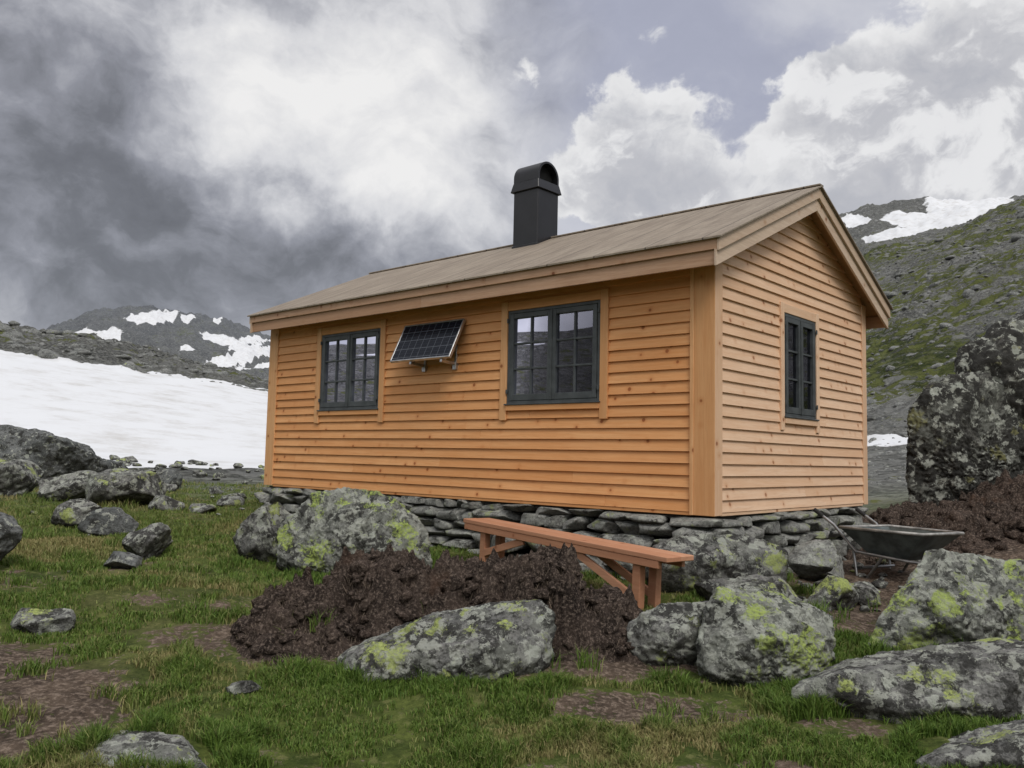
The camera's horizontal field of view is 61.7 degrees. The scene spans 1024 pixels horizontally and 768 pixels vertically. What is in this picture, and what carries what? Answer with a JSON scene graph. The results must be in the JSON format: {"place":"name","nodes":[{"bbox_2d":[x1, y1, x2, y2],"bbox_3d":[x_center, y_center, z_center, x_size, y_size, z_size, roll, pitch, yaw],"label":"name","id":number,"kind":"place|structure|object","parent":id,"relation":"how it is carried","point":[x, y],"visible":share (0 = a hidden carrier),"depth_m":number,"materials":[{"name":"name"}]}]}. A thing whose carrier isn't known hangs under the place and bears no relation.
{"place":"outdoors","nodes":[
{"label":"outdoors","id":0,"kind":"place"},
{"bbox_2d":[0,195,1023,767],"bbox_3d":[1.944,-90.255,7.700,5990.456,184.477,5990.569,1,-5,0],"label":"ground","id":1,"kind":"structure","parent":0,"point":[102,403],"depth_m":42.78,"materials":[{"name":"green plant"}]},
{"bbox_2d":[0,512,22,560],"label":"boulder","id":2,"kind":"object","parent":1,"relation":"on","point":[11,531],"visible":1,"depth_m":7.84,"materials":[{"name":"grey stone"}]},
{"bbox_2d":[0,458,43,496],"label":"boulder","id":3,"kind":"object","parent":1,"relation":"on","point":[18,476],"visible":0.85,"depth_m":15.82,"materials":[{"name":"grey stone"}]},
{"bbox_2d":[10,608,75,634],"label":"boulder","id":4,"kind":"object","parent":1,"relation":"on","point":[35,620],"visible":0.81,"depth_m":6.16,"materials":[{"name":"grey stone"}]},
{"bbox_2d":[0,424,107,485],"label":"boulder","id":5,"kind":"object","parent":1,"relation":"on","point":[50,454],"visible":0.61,"depth_m":19.51,"materials":[{"name":"grey stone"}]},
{"bbox_2d":[37,470,96,501],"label":"boulder","id":6,"kind":"object","parent":1,"relation":"on","point":[63,487],"visible":0.59,"depth_m":15.25,"materials":[{"name":"grey stone"}]},
{"bbox_2d":[50,498,101,527],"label":"boulder","id":7,"kind":"object","parent":1,"relation":"on","point":[72,513],"visible":0.59,"depth_m":11.03,"materials":[{"name":"grey stone"}]},
{"bbox_2d":[77,507,138,535],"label":"boulder","id":8,"kind":"object","parent":1,"relation":"on","point":[103,521],"visible":0.92,"depth_m":10.61,"materials":[{"name":"grey stone"}]},
{"bbox_2d":[103,458,128,469],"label":"boulder","id":9,"kind":"object","parent":1,"relation":"on","point":[112,464],"visible":0.1,"depth_m":20.80,"materials":[{"name":"grey stone"}]},
{"bbox_2d":[103,551,142,568],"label":"boulder","id":10,"kind":"object","parent":1,"relation":"on","point":[121,559],"visible":0.88,"depth_m":8.09,"materials":[{"name":"grey stone"}]},
{"bbox_2d":[85,468,167,505],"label":"boulder","id":11,"kind":"object","parent":1,"relation":"on","point":[141,487],"visible":0.81,"depth_m":14.12,"materials":[{"name":"grey stone"}]},
{"bbox_2d":[77,730,207,767],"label":"boulder","id":12,"kind":"object","parent":1,"relation":"on","point":[163,744],"visible":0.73,"depth_m":4.17,"materials":[{"name":"grey stone"}]},
{"bbox_2d":[122,522,172,559],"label":"boulder","id":13,"kind":"object","parent":1,"relation":"on","point":[152,540],"visible":0.92,"depth_m":8.75,"materials":[{"name":"grey stone"}]},
{"bbox_2d":[160,469,182,490],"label":"boulder","id":14,"kind":"object","parent":1,"relation":"on","point":[170,476],"visible":0.51,"depth_m":19.75,"materials":[{"name":"grey stone"}]},
{"bbox_2d":[226,680,262,695],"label":"boulder","id":15,"kind":"object","parent":1,"relation":"on","point":[245,687],"visible":0.75,"depth_m":5.17,"materials":[{"name":"grey stone"}]},
{"bbox_2d":[232,502,290,561],"bbox_3d":[-2.592,1.602,9.077,0.685,0.720,0.650,1,-5,0],"label":"boulder","id":16,"kind":"object","parent":1,"relation":"on","point":[255,535],"visible":0.56,"depth_m":8.82,"materials":[{"name":"grey stone"}]},
{"bbox_2d":[276,487,432,573],"bbox_3d":[-1.594,1.661,8.801,1.628,1.213,1.151,1,-5,0],"label":"boulder","id":17,"kind":"object","parent":1,"relation":"on","point":[318,531],"visible":0.6,"depth_m":8.41,"materials":[{"name":"grey stone"}]},
{"bbox_2d":[229,542,645,666],"bbox_3d":[-0.386,1.634,6.534,4.100,0.927,2.100,1,-5,0],"label":"peat mound","id":18,"kind":"object","parent":1,"relation":"on","point":[578,623],"visible":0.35,"depth_m":6.20,"materials":[{"name":"soil"}]},
{"bbox_2d":[236,557,630,656],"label":"root fibres","id":19,"kind":"object","parent":18,"relation":"on","point":[279,603],"visible":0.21,"depth_m":6.21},
{"bbox_2d":[230,546,642,657],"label":"peat clods","id":20,"kind":"object","parent":18,"relation":"on","point":[263,644],"visible":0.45,"depth_m":6.20,"materials":[{"name":"soil"}]},
{"bbox_2d":[336,599,556,684],"bbox_3d":[-0.451,1.874,5.798,1.493,0.839,0.790,1,-5,0],"label":"boulder","id":21,"kind":"object","parent":1,"relation":"on","point":[492,640],"visible":0.54,"depth_m":5.57,"materials":[{"name":"grey stone"}]},
{"bbox_2d":[30,455,920,611],"bbox_3d":[-5.476,2.272,21.142,31.998,1.364,21.493,-2,-6,30],"label":"rubble","id":22,"kind":"object","parent":1,"relation":"on","point":[162,502],"visible":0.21,"depth_m":15.27,"materials":[{"name":"grey stone"}]},
{"bbox_2d":[0,198,1023,484],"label":"hillside boulders","id":23,"kind":"object","parent":1,"relation":"on","point":[50,354],"visible":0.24,"depth_m":81.46,"materials":[{"name":"grey stone"}]},
{"bbox_2d":[247,161,892,579],"bbox_3d":[0.470,-0.216,12.191,8.235,5.888,4.784,-3,-7,42],"label":"wooden cabin","id":24,"kind":"object","parent":1,"relation":"on","point":[651,381],"visible":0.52,"depth_m":9.77,"materials":[{"name":"brown wood"}]},
{"bbox_2d":[317,328,380,410],"bbox_3d":[-2.236,-0.177,11.883,1.350,1.092,0.122,-3,-7,42],"label":"window frame","id":25,"kind":"structure","parent":24,"relation":"in","point":[348,404],"depth_m":11.84,"materials":[{"name":"paint"}]},
{"bbox_2d":[325,336,375,402],"label":"window pane","id":26,"kind":"structure","parent":24,"relation":"in","point":[370,341],"depth_m":11.83,"materials":[{"name":"clear glass"}]},
{"bbox_2d":[514,316,545,394],"label":"window pane","id":27,"kind":"structure","parent":24,"relation":"in","point":[523,325],"depth_m":9.75,"materials":[{"name":"clear glass"}]},
{"bbox_2d":[504,300,600,404],"bbox_3d":[0.458,-0.321,9.491,1.350,1.092,0.122,-3,-7,42],"label":"window frame","id":28,"kind":"structure","parent":24,"relation":"in","point":[551,396],"depth_m":9.44,"materials":[{"name":"paint"}]},
{"bbox_2d":[534,310,592,393],"bbox_3d":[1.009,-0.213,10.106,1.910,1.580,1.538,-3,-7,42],"label":"window pane","id":29,"kind":"structure","parent":24,"relation":"in","point":[585,318],"depth_m":11.16,"materials":[{"name":"clear glass"}]},
{"bbox_2d":[788,324,806,408],"bbox_3d":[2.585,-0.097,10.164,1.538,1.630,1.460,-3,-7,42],"label":"window pane","id":30,"kind":"structure","parent":24,"relation":"in","point":[790,327],"depth_m":10.40,"materials":[{"name":"clear glass"}]},
{"bbox_2d":[784,313,819,420],"bbox_3d":[3.208,-0.175,9.616,0.122,1.142,0.900,-3,-7,42],"label":"gable window frame","id":31,"kind":"structure","parent":24,"relation":"in","point":[798,411],"depth_m":9.59,"materials":[{"name":"paint"}]},
{"bbox_2d":[463,518,693,609],"bbox_3d":[0.484,1.747,8.176,0.340,0.620,2.934,5,-4,-37],"label":"wooden bench","id":32,"kind":"object","parent":1,"relation":"on","point":[609,552],"visible":0.77,"depth_m":7.67,"materials":[{"name":"brown wood"}]},
{"bbox_2d":[627,601,707,665],"bbox_3d":[1.194,1.888,6.114,0.784,0.695,0.621,1,-5,0],"label":"boulder","id":33,"kind":"object","parent":1,"relation":"on","point":[662,634],"visible":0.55,"depth_m":5.91,"materials":[{"name":"grey stone"}]},
{"bbox_2d":[645,533,787,593],"bbox_3d":[1.858,1.725,7.877,1.315,0.719,0.680,1,-5,0],"label":"boulder","id":34,"kind":"object","parent":1,"relation":"on","point":[724,556],"visible":0.53,"depth_m":7.65,"materials":[{"name":"grey stone"}]},
{"bbox_2d":[694,574,800,600],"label":"boulder","id":35,"kind":"object","parent":1,"relation":"on","point":[706,588],"visible":0.46,"depth_m":7.27,"materials":[{"name":"grey stone"}]},
{"bbox_2d":[695,586,835,686],"bbox_3d":[1.760,1.845,5.957,1.046,0.872,0.870,1,-5,0],"label":"boulder","id":36,"kind":"object","parent":1,"relation":"on","point":[753,635],"visible":0.69,"depth_m":5.66,"materials":[{"name":"grey stone"}]},
{"bbox_2d":[788,539,836,577],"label":"boulder","id":37,"kind":"object","parent":1,"relation":"on","point":[815,557],"visible":1,"depth_m":7.71,"materials":[{"name":"stone"}]},
{"bbox_2d":[798,555,843,580],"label":"boulder","id":38,"kind":"object","parent":1,"relation":"on","point":[837,570],"visible":0.26,"depth_m":8.39,"materials":[{"name":"stone"}]},
{"bbox_2d":[807,575,858,610],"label":"boulder","id":39,"kind":"object","parent":1,"relation":"on","point":[838,590],"visible":0.69,"depth_m":7.23,"materials":[{"name":"grey stone"}]},
{"bbox_2d":[850,581,880,606],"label":"boulder","id":40,"kind":"object","parent":1,"relation":"on","point":[869,590],"visible":0.65,"depth_m":7.56,"materials":[{"name":"grey stone"}]},
{"bbox_2d":[813,507,964,578],"bbox_3d":[3.968,1.682,8.776,0.784,0.724,1.633,4,-6,-28],"label":"wheelbarrow","id":41,"kind":"object","parent":1,"relation":"on","point":[907,545],"visible":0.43,"depth_m":8.65,"materials":[{"name":"paint"}]},
{"bbox_2d":[791,637,1023,724],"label":"boulder","id":42,"kind":"object","parent":1,"relation":"on","point":[982,677],"visible":0.57,"depth_m":5.00,"materials":[{"name":"grey stone"}]},
{"bbox_2d":[864,468,1023,550],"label":"peat mound","id":43,"kind":"object","parent":1,"relation":"on","point":[986,494],"visible":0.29,"depth_m":10.57,"materials":[{"name":"soil"}]},
{"bbox_2d":[844,478,1023,566],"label":"peat clods","id":44,"kind":"object","parent":43,"relation":"on","point":[1009,526],"visible":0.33,"depth_m":10.08,"materials":[{"name":"soil"}]},
{"bbox_2d":[868,548,1023,650],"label":"boulder","id":45,"kind":"object","parent":1,"relation":"on","point":[942,596],"visible":0.63,"depth_m":6.23,"materials":[{"name":"grey stone"}]},
{"bbox_2d":[905,372,1021,505],"bbox_3d":[6.976,1.095,13.264,1.599,2.454,2.492,-1,-5,26],"label":"boulder","id":46,"kind":"object","parent":1,"relation":"on","point":[962,432],"visible":0.69,"depth_m":12.47,"materials":[{"name":"grey stone"}]},
{"bbox_2d":[915,719,1023,767],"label":"boulder","id":47,"kind":"object","parent":1,"relation":"on","point":[987,745],"visible":0.98,"depth_m":4.28,"materials":[{"name":"grey stone"}]},
{"bbox_2d":[954,314,1023,473],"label":"boulder","id":48,"kind":"object","parent":1,"relation":"on","point":[996,351],"visible":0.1,"depth_m":12.89,"materials":[{"name":"grey stone"}]},
{"bbox_2d":[0,480,1023,767],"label":"grass","id":49,"kind":"structure","parent":0,"point":[232,740],"depth_m":5.05,"materials":[{"name":"green plant"}]},
{"bbox_2d":[0,0,1023,335],"label":"sky","id":50,"kind":"structure","parent":0,"point":[234,160],"materials":[{"name":"grey"}]}
]}

